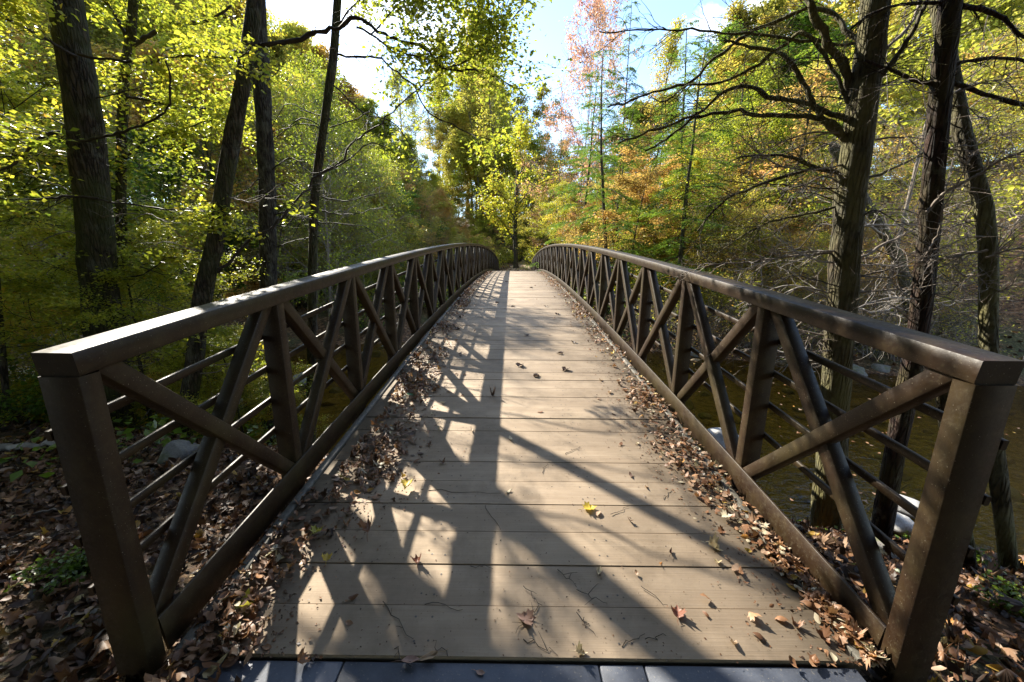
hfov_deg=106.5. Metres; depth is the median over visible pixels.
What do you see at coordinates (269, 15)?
creekside tree
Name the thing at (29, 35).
tree
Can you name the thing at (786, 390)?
creek stone
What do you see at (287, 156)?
wispy tree
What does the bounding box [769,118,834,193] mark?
hillside maple
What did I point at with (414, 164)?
back maple
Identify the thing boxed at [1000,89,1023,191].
hillside maple
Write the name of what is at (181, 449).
rock
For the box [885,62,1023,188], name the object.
rusty tree
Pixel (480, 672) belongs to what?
fallen leaf
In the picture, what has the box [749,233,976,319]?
bare bush
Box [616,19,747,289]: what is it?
hemlock
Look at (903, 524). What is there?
rock
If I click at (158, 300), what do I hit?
green bush
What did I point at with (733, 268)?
edge tree
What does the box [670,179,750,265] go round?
orange maple
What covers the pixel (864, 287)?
twig bush
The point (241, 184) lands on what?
wispy tree
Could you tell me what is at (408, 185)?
olive maple
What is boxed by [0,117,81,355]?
maple sapling
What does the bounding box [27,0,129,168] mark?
tree
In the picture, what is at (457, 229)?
olive maple
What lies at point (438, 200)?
olive maple
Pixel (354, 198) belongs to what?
maple tree
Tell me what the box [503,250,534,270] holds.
path
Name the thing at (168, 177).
maple tree
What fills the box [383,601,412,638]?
twig
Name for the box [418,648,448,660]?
fallen leaf
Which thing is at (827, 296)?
twig bush
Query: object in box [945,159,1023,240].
bare bush
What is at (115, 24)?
tall tree
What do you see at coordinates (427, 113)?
slim tree
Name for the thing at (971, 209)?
bare bush
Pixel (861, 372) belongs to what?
creek stone
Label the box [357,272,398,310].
green bush
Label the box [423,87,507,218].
gap tree
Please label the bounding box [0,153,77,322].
maple sapling
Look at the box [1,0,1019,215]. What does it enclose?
sky
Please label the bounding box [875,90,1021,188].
rusty tree
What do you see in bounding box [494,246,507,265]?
path bush
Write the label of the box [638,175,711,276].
orange maple
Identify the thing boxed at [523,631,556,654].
twig
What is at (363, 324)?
green bush
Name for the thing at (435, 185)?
gold tree
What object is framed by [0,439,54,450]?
fallen log
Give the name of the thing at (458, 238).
brown tree
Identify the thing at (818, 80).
rusty tree
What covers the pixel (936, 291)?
bare bush
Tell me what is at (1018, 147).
rusty tree
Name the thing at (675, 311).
twig bush
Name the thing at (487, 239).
brown tree
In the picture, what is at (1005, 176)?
bare bush
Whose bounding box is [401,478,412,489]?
fallen leaf
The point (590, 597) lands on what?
twig
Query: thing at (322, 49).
tall tree
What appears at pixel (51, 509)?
fallen stick
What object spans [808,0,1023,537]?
red barked tree
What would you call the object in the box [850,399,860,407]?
creek stone
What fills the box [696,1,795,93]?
background tree
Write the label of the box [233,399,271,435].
bush
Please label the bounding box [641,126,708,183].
hillside maple
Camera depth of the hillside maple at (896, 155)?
44.31 m
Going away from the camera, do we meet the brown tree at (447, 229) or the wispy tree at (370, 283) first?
the wispy tree at (370, 283)
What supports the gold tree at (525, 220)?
on the ground at (782, 487)
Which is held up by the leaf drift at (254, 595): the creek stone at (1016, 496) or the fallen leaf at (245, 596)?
the fallen leaf at (245, 596)
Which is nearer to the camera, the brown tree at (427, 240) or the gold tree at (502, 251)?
the brown tree at (427, 240)
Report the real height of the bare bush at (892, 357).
2.808 m
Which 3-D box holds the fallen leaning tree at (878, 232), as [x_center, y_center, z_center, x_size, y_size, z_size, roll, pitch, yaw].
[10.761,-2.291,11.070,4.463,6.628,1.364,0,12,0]
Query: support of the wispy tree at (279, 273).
on the ground at (782, 487)
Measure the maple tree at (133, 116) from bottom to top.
10.698 m
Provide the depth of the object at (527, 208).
48.82 m
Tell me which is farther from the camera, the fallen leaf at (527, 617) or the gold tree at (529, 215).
the gold tree at (529, 215)
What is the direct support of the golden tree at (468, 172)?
on the ground at (782, 487)
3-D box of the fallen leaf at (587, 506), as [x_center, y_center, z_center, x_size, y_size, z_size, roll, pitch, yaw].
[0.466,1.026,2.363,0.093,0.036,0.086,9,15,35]
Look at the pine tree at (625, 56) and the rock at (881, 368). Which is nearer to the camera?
the rock at (881, 368)
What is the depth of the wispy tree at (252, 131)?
18.51 m
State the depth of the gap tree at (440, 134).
65.62 m
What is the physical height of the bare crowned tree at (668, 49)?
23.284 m
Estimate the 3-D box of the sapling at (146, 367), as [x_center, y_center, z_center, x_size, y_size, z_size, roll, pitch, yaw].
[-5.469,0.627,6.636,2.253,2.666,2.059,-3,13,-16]
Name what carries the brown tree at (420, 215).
on the ground at (782, 487)
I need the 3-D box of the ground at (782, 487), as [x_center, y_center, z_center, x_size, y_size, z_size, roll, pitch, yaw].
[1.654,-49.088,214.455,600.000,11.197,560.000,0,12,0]
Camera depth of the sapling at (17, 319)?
6.15 m
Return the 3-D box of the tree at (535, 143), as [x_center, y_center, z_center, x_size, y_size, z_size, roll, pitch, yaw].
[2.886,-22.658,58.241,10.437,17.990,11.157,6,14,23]
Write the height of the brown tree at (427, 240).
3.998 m
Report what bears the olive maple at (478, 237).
on the ground at (782, 487)
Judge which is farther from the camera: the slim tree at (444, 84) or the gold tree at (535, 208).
the slim tree at (444, 84)
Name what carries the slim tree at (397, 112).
on the ground at (782, 487)
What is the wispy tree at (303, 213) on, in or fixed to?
on the ground at (782, 487)
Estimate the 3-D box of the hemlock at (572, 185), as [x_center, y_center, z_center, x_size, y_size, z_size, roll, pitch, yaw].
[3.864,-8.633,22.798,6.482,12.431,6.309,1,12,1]
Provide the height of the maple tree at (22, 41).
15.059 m
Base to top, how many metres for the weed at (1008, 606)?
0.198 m
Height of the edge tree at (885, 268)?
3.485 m
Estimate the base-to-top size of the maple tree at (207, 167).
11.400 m
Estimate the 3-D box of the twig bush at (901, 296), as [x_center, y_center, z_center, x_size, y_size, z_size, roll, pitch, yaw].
[12.395,-1.678,13.229,3.993,3.290,5.173,-2,13,-11]
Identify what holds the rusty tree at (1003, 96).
on the ground at (782, 487)
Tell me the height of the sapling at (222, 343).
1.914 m
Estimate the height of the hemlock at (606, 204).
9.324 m
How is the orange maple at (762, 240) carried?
on the ground at (782, 487)
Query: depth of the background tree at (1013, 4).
37.53 m
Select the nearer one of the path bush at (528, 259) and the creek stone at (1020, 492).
the creek stone at (1020, 492)
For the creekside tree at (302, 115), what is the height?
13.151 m
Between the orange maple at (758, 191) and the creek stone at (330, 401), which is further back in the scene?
the orange maple at (758, 191)
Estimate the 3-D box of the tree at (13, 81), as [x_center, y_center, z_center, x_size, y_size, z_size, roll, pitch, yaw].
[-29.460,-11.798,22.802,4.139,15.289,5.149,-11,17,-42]
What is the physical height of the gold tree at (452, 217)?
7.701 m
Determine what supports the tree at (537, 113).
on the ground at (782, 487)
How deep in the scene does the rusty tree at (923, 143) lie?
31.18 m
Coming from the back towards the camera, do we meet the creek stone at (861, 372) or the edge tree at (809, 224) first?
the edge tree at (809, 224)
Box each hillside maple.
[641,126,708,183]
[768,41,957,205]
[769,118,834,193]
[818,132,900,185]
[869,30,1022,179]
[872,132,949,182]
[906,136,958,175]
[921,60,1023,159]
[924,27,1023,166]
[947,61,1023,160]
[976,37,1023,155]
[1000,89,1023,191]
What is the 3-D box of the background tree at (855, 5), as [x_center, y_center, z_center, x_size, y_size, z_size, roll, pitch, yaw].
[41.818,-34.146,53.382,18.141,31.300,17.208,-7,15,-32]
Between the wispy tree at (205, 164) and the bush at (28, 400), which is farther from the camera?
the wispy tree at (205, 164)
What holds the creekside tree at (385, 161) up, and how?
on the ground at (782, 487)
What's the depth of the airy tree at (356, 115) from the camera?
40.66 m
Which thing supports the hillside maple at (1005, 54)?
on the ground at (782, 487)
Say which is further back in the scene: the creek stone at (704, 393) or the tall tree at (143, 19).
the tall tree at (143, 19)
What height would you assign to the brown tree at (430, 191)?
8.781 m
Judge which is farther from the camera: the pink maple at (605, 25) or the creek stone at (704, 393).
the pink maple at (605, 25)
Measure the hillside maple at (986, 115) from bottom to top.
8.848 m
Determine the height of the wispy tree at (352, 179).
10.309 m
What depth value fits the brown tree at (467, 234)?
37.67 m
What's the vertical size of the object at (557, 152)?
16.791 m
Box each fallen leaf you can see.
[235,588,253,608]
[308,525,323,537]
[321,553,331,560]
[358,516,371,541]
[393,655,418,662]
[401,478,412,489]
[410,553,420,567]
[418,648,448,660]
[471,669,484,674]
[516,609,535,625]
[570,641,587,654]
[579,501,595,509]
[597,566,601,573]
[671,605,685,624]
[702,532,722,550]
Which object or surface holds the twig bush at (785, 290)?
on the ground at (782, 487)
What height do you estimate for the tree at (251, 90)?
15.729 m
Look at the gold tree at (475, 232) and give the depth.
48.11 m
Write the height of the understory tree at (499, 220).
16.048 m
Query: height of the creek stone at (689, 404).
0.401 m
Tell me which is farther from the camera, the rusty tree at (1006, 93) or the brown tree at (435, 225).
the brown tree at (435, 225)
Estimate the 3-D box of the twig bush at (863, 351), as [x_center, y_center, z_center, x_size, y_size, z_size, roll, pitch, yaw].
[11.085,-0.689,12.299,4.481,2.527,3.458,-9,15,-36]
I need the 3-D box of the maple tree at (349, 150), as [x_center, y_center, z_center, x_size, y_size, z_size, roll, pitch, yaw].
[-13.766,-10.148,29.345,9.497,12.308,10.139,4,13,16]
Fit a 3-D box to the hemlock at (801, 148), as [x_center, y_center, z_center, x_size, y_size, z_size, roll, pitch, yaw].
[10.831,-6.278,15.466,6.100,11.406,5.935,7,14,27]
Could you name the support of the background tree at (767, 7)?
on the ground at (782, 487)
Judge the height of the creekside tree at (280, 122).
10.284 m
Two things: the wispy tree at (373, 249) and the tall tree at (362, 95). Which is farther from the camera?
the tall tree at (362, 95)
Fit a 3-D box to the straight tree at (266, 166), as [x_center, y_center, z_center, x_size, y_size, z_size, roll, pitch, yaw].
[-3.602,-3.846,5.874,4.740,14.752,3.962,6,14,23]
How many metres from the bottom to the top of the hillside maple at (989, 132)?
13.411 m
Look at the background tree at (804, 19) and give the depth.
40.85 m
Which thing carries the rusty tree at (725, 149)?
on the ground at (782, 487)
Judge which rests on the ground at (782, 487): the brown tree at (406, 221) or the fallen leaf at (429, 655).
the brown tree at (406, 221)
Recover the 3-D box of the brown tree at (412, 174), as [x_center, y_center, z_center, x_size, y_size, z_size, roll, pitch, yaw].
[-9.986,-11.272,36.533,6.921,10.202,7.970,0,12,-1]
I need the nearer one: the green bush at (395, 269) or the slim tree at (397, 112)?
the green bush at (395, 269)
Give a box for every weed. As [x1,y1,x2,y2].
[3,545,89,594]
[968,569,1023,621]
[976,548,999,569]
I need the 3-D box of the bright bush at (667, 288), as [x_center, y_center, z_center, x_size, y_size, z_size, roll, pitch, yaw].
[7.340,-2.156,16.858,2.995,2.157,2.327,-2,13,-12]
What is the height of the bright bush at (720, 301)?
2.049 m
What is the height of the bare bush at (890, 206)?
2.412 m
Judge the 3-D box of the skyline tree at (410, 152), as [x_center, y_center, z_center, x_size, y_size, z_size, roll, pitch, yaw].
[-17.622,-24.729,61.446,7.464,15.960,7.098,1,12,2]
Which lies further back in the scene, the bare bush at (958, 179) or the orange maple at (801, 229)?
the bare bush at (958, 179)
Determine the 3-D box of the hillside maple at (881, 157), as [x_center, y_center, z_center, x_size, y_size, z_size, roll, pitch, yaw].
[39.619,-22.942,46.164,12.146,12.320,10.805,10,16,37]
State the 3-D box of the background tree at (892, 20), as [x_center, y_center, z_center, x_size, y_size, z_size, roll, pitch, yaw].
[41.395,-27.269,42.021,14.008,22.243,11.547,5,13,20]
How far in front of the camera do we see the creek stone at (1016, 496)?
6.04 m
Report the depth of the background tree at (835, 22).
47.16 m
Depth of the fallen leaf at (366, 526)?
2.14 m
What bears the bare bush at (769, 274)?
on the ground at (782, 487)
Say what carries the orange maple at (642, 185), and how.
on the ground at (782, 487)
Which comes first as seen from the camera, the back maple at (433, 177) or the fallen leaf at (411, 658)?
the fallen leaf at (411, 658)
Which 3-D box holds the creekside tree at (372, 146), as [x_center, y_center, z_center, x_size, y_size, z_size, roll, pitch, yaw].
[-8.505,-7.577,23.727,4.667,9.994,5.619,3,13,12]
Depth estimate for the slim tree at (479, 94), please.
60.15 m
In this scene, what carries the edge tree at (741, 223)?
on the ground at (782, 487)
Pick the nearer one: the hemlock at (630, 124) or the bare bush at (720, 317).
the bare bush at (720, 317)
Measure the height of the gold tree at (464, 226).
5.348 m
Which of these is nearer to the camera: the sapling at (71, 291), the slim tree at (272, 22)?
the sapling at (71, 291)
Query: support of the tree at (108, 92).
on the ground at (782, 487)
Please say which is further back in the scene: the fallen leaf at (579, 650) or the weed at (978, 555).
the weed at (978, 555)
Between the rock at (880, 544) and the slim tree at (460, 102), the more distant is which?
the slim tree at (460, 102)
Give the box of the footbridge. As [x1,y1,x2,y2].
[30,243,1023,681]
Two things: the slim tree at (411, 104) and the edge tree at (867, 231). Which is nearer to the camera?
the edge tree at (867, 231)
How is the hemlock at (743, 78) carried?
on the ground at (782, 487)
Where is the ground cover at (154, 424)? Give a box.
[0,262,965,680]
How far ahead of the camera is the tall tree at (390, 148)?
43.06 m
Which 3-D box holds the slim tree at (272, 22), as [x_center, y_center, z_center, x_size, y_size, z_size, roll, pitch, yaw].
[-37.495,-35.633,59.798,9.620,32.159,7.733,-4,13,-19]
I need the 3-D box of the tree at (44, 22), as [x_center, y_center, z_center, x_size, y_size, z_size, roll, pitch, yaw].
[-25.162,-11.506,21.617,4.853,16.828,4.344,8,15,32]
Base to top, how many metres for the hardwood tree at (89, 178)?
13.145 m
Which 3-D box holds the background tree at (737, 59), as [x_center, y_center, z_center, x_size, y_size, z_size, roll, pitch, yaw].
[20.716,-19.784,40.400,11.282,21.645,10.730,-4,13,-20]
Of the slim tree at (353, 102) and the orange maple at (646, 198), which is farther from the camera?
the slim tree at (353, 102)
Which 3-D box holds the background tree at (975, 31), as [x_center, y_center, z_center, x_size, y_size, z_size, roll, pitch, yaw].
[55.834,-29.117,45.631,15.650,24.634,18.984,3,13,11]
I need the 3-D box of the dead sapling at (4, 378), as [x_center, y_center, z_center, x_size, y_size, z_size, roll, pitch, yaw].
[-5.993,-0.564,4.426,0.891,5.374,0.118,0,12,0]
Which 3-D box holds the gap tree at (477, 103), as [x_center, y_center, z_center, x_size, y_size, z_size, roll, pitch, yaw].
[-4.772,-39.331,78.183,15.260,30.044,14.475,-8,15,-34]
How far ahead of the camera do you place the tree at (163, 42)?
21.04 m
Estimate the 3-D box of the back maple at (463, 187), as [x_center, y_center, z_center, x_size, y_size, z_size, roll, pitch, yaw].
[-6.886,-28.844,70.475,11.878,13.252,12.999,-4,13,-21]
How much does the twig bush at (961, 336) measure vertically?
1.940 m
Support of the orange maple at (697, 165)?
on the ground at (782, 487)
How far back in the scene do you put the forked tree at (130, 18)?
6.38 m
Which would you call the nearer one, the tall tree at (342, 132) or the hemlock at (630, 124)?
the hemlock at (630, 124)
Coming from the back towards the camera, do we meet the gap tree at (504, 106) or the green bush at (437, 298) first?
the gap tree at (504, 106)
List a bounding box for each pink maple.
[512,112,597,248]
[540,0,654,215]
[543,0,629,229]
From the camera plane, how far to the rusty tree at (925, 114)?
33.69 m
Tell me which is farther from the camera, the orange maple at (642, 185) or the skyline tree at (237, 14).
the skyline tree at (237, 14)
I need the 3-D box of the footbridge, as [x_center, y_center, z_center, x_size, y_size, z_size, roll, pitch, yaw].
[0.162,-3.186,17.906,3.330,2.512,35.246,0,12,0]
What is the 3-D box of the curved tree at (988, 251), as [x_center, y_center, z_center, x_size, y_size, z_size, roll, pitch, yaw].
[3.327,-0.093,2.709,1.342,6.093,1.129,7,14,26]
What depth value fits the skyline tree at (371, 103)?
63.32 m
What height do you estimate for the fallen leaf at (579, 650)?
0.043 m
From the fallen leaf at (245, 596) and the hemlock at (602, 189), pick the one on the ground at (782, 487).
the hemlock at (602, 189)
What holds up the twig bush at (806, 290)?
on the ground at (782, 487)
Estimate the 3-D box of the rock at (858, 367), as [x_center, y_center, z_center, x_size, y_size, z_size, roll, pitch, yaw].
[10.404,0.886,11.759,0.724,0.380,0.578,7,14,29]
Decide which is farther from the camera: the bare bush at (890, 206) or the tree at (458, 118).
the tree at (458, 118)
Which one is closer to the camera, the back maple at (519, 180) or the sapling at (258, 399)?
the sapling at (258, 399)
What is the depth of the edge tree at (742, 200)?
15.30 m
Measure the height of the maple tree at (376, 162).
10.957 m
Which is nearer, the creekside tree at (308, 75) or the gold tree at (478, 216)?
the creekside tree at (308, 75)
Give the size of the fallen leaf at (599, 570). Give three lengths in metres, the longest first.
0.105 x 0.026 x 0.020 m
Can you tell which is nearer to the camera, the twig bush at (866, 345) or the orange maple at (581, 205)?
the twig bush at (866, 345)
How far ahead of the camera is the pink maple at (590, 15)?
32.24 m
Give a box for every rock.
[156,439,199,465]
[293,372,305,387]
[707,427,738,448]
[853,364,864,371]
[871,363,890,372]
[875,537,899,559]
[893,512,913,535]
[897,494,919,519]
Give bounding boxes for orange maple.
[526,178,598,242]
[549,188,615,247]
[556,154,676,270]
[558,203,612,278]
[561,142,703,288]
[572,164,658,251]
[581,185,694,280]
[615,169,674,257]
[621,142,753,284]
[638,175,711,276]
[655,132,827,291]
[657,56,832,306]
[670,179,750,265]
[677,122,830,261]
[686,193,794,273]
[733,171,877,290]
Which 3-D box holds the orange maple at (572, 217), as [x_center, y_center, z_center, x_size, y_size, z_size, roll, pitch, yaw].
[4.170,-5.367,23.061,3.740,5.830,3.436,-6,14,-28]
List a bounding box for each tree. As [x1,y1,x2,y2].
[0,0,276,365]
[0,0,299,427]
[0,13,55,258]
[0,21,192,263]
[0,31,70,262]
[0,37,114,238]
[0,77,154,284]
[1,0,56,93]
[1,0,105,134]
[1,0,230,203]
[1,132,74,277]
[26,81,246,298]
[26,137,239,306]
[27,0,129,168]
[35,0,189,115]
[39,0,581,437]
[70,129,258,304]
[75,37,360,298]
[94,53,130,197]
[100,86,213,246]
[104,74,299,287]
[106,92,258,285]
[126,0,203,94]
[129,158,248,267]
[135,29,216,286]
[157,0,342,307]
[161,102,311,288]
[175,134,258,270]
[188,0,312,88]
[197,78,351,282]
[198,88,282,259]
[202,133,307,286]
[205,0,346,443]
[210,26,311,101]
[221,85,350,272]
[222,70,273,123]
[226,130,336,278]
[229,63,401,324]
[234,109,399,271]
[236,170,382,330]
[239,58,374,293]
[241,7,278,32]
[246,0,429,444]
[246,43,406,308]
[249,88,366,302]
[249,136,394,269]
[252,149,353,288]
[267,15,368,136]
[271,74,299,274]
[277,167,375,285]
[277,174,365,297]
[288,41,375,153]
[289,133,374,269]
[301,152,428,278]
[319,217,402,300]
[320,197,406,291]
[328,122,359,146]
[332,205,411,301]
[334,128,410,259]
[344,81,364,123]
[345,112,364,152]
[347,165,449,271]
[349,144,402,250]
[349,149,423,279]
[350,93,366,101]
[352,96,392,140]
[352,109,424,173]
[356,180,440,283]
[363,171,416,250]
[367,137,424,181]
[377,201,430,269]
[378,218,435,269]
[381,65,426,149]
[391,201,431,261]
[392,184,449,252]
[395,131,422,170]
[395,166,438,247]
[401,87,432,161]
[408,212,446,267]
[412,230,443,281]
[414,189,460,263]
[417,23,455,174]
[417,100,471,192]
[419,72,450,180]
[419,185,454,241]
[423,71,455,177]
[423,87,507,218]
[427,178,460,225]
[428,128,479,206]
[431,201,463,242]
[431,213,462,244]
[436,211,462,253]
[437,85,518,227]
[443,58,475,218]
[446,202,471,233]
[446,234,461,257]
[447,63,495,232]
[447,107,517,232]
[447,111,488,214]
[448,227,456,249]
[449,43,479,219]
[454,202,472,233]
[456,9,505,213]
[457,222,471,241]
[459,83,514,207]
[459,231,473,242]
[462,66,512,150]
[462,223,484,240]
[465,207,488,237]
[466,191,503,235]
[467,40,517,245]
[470,111,571,267]
[473,219,479,235]
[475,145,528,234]
[478,213,505,251]
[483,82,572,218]
[483,236,501,259]
[483,237,499,258]
[489,237,504,253]
[494,215,530,254]
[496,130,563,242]
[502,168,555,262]
[510,184,579,254]
[517,209,535,245]
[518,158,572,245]
[518,225,551,255]
[526,168,599,248]
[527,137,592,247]
[534,139,626,242]
[570,0,1018,534]
[573,98,671,205]
[594,0,647,233]
[616,91,696,194]
[630,13,696,185]
[637,126,729,263]
[649,174,783,281]
[656,36,793,192]
[684,103,806,267]
[687,15,802,159]
[688,0,828,142]
[690,64,869,287]
[693,201,818,324]
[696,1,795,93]
[703,206,831,315]
[708,204,815,305]
[737,0,1023,349]
[756,93,967,295]
[759,132,832,226]
[764,176,869,298]
[766,0,856,174]
[771,233,863,350]
[772,4,858,152]
[784,0,859,93]
[799,217,890,292]
[804,112,889,207]
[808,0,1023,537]
[814,141,911,326]
[815,119,922,259]
[837,0,1019,176]
[843,0,1008,180]
[860,227,913,301]
[860,246,913,326]
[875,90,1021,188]
[876,0,1023,571]
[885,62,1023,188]
[892,65,997,152]
[894,184,1023,331]
[898,3,1023,151]
[904,101,980,159]
[915,0,1023,140]
[919,3,1022,57]
[946,110,1023,190]
[965,40,1023,176]
[969,41,1023,135]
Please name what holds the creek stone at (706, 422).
on the ground at (782, 487)
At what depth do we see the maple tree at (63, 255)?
20.66 m
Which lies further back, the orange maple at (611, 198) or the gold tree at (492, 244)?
the gold tree at (492, 244)
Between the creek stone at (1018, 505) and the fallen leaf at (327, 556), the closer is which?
the fallen leaf at (327, 556)
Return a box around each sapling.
[0,0,212,360]
[0,20,179,350]
[0,89,64,302]
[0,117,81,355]
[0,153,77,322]
[0,213,269,429]
[0,215,247,423]
[0,279,12,424]
[1,287,74,412]
[8,255,231,427]
[108,296,269,434]
[128,307,245,411]
[140,325,306,439]
[204,341,331,442]
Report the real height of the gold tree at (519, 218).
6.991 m
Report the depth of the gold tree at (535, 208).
40.83 m
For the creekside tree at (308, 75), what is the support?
on the ground at (782, 487)
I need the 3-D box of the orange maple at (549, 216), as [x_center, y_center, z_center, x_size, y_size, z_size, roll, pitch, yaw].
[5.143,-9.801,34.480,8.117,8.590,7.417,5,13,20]
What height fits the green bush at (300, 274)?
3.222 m
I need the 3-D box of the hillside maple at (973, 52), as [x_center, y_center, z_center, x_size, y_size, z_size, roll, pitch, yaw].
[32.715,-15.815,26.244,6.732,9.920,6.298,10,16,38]
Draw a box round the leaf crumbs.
[269,295,812,662]
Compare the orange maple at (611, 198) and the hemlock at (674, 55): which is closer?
the hemlock at (674, 55)
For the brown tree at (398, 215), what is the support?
on the ground at (782, 487)
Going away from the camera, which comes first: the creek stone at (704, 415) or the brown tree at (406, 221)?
the creek stone at (704, 415)
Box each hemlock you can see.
[522,76,628,270]
[544,49,669,314]
[572,90,659,269]
[586,133,649,284]
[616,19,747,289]
[624,32,743,321]
[700,44,809,275]
[709,21,875,300]
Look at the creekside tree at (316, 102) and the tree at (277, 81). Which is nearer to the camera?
the creekside tree at (316, 102)
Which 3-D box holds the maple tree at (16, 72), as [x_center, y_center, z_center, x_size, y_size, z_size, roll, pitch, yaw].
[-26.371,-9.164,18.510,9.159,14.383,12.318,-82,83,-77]
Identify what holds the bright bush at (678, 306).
on the ground at (782, 487)
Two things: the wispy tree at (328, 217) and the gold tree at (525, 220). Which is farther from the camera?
the gold tree at (525, 220)
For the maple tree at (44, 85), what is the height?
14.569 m
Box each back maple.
[390,141,443,188]
[405,152,458,210]
[443,161,493,208]
[455,197,469,225]
[459,199,486,232]
[461,154,512,210]
[477,133,523,213]
[488,153,546,230]
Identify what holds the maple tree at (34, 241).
on the ground at (782, 487)
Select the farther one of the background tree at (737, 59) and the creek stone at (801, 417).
the background tree at (737, 59)
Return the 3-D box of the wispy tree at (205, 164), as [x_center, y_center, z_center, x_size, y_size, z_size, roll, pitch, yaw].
[-13.037,-5.795,16.408,6.146,10.119,7.078,-10,16,-40]
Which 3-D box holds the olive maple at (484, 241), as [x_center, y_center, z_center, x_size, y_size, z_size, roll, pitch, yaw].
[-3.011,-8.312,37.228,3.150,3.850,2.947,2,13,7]
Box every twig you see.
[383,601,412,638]
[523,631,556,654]
[577,587,604,604]
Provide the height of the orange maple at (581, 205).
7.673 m
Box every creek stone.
[321,398,339,405]
[372,350,380,356]
[685,399,693,409]
[690,351,699,357]
[690,359,701,364]
[698,412,711,418]
[700,391,710,395]
[701,419,711,425]
[733,415,740,423]
[782,388,793,393]
[792,406,804,413]
[795,414,806,420]
[796,489,811,503]
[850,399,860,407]
[853,368,867,376]
[869,452,904,466]
[873,426,883,432]
[922,429,933,433]
[985,482,1021,503]
[1014,502,1023,509]
[1017,489,1023,500]
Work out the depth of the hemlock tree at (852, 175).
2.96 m
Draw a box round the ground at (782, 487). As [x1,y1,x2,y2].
[0,155,1023,681]
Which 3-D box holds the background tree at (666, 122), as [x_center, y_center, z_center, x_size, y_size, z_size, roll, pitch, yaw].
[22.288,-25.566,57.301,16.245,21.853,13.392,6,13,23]
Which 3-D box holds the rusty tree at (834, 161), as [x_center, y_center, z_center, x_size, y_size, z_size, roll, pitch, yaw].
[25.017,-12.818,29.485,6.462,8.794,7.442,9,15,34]
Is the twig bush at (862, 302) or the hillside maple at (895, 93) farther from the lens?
the hillside maple at (895, 93)
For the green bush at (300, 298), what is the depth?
17.72 m
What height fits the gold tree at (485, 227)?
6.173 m
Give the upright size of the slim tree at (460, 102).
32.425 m
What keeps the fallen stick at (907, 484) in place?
on the ground at (782, 487)
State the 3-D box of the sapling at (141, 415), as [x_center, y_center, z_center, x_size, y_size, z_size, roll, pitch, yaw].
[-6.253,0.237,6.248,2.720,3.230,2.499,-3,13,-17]
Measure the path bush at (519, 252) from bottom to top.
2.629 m
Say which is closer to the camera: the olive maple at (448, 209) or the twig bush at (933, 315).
the twig bush at (933, 315)
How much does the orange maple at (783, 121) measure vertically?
10.280 m
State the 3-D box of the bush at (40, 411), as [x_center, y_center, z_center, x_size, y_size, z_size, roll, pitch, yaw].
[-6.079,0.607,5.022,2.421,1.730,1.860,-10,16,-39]
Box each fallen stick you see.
[13,508,63,516]
[865,481,913,509]
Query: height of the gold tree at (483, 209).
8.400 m
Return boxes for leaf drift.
[165,271,511,660]
[535,271,888,670]
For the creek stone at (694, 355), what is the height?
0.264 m
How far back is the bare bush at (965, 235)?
15.78 m
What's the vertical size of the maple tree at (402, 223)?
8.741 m
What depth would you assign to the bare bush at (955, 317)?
12.38 m
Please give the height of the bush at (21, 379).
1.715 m
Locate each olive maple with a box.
[367,164,417,253]
[381,159,438,264]
[401,180,454,259]
[416,187,453,262]
[418,185,456,248]
[435,221,461,244]
[468,234,490,248]
[473,235,496,253]
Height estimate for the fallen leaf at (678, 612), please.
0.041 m
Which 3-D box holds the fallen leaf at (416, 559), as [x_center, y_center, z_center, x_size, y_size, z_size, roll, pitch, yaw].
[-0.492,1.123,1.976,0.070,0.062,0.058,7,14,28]
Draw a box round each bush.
[0,327,145,418]
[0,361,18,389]
[0,364,38,415]
[0,385,45,428]
[1,371,35,415]
[131,281,192,309]
[133,284,192,312]
[213,269,258,299]
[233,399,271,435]
[278,256,331,296]
[282,270,327,310]
[342,303,384,334]
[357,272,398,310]
[365,262,405,287]
[408,287,455,308]
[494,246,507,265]
[494,248,513,266]
[498,246,520,262]
[508,243,525,260]
[520,247,539,269]
[522,247,538,261]
[577,285,637,326]
[607,276,697,347]
[607,283,707,327]
[614,274,666,307]
[635,295,719,337]
[650,289,726,355]
[652,274,713,311]
[663,278,706,322]
[665,295,743,332]
[674,312,744,351]
[690,240,764,305]
[693,291,747,337]
[696,289,752,349]
[700,271,818,359]
[701,271,741,312]
[703,288,748,330]
[713,285,811,350]
[716,251,825,289]
[717,272,872,336]
[720,320,795,363]
[735,276,825,341]
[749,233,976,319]
[761,247,910,340]
[770,279,827,328]
[783,260,901,318]
[797,274,977,316]
[798,323,863,355]
[801,271,896,330]
[801,282,908,358]
[804,303,903,361]
[807,278,899,318]
[858,274,1021,361]
[860,244,965,335]
[862,286,977,334]
[865,199,1023,309]
[866,185,950,244]
[873,189,914,223]
[883,175,1023,267]
[889,310,1020,356]
[896,197,999,235]
[896,282,1010,335]
[897,178,1022,251]
[914,177,1017,216]
[921,128,1023,201]
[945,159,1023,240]
[946,166,992,198]
[954,145,1023,216]
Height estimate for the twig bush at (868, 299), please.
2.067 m
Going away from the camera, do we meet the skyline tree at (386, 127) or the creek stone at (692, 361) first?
the creek stone at (692, 361)
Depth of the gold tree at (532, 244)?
51.53 m
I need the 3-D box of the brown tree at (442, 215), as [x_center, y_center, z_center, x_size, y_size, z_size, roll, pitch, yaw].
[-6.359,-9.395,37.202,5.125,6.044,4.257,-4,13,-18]
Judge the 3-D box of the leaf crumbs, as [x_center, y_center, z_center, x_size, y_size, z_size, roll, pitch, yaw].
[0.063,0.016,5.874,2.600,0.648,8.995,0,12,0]
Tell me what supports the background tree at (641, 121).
on the ground at (782, 487)

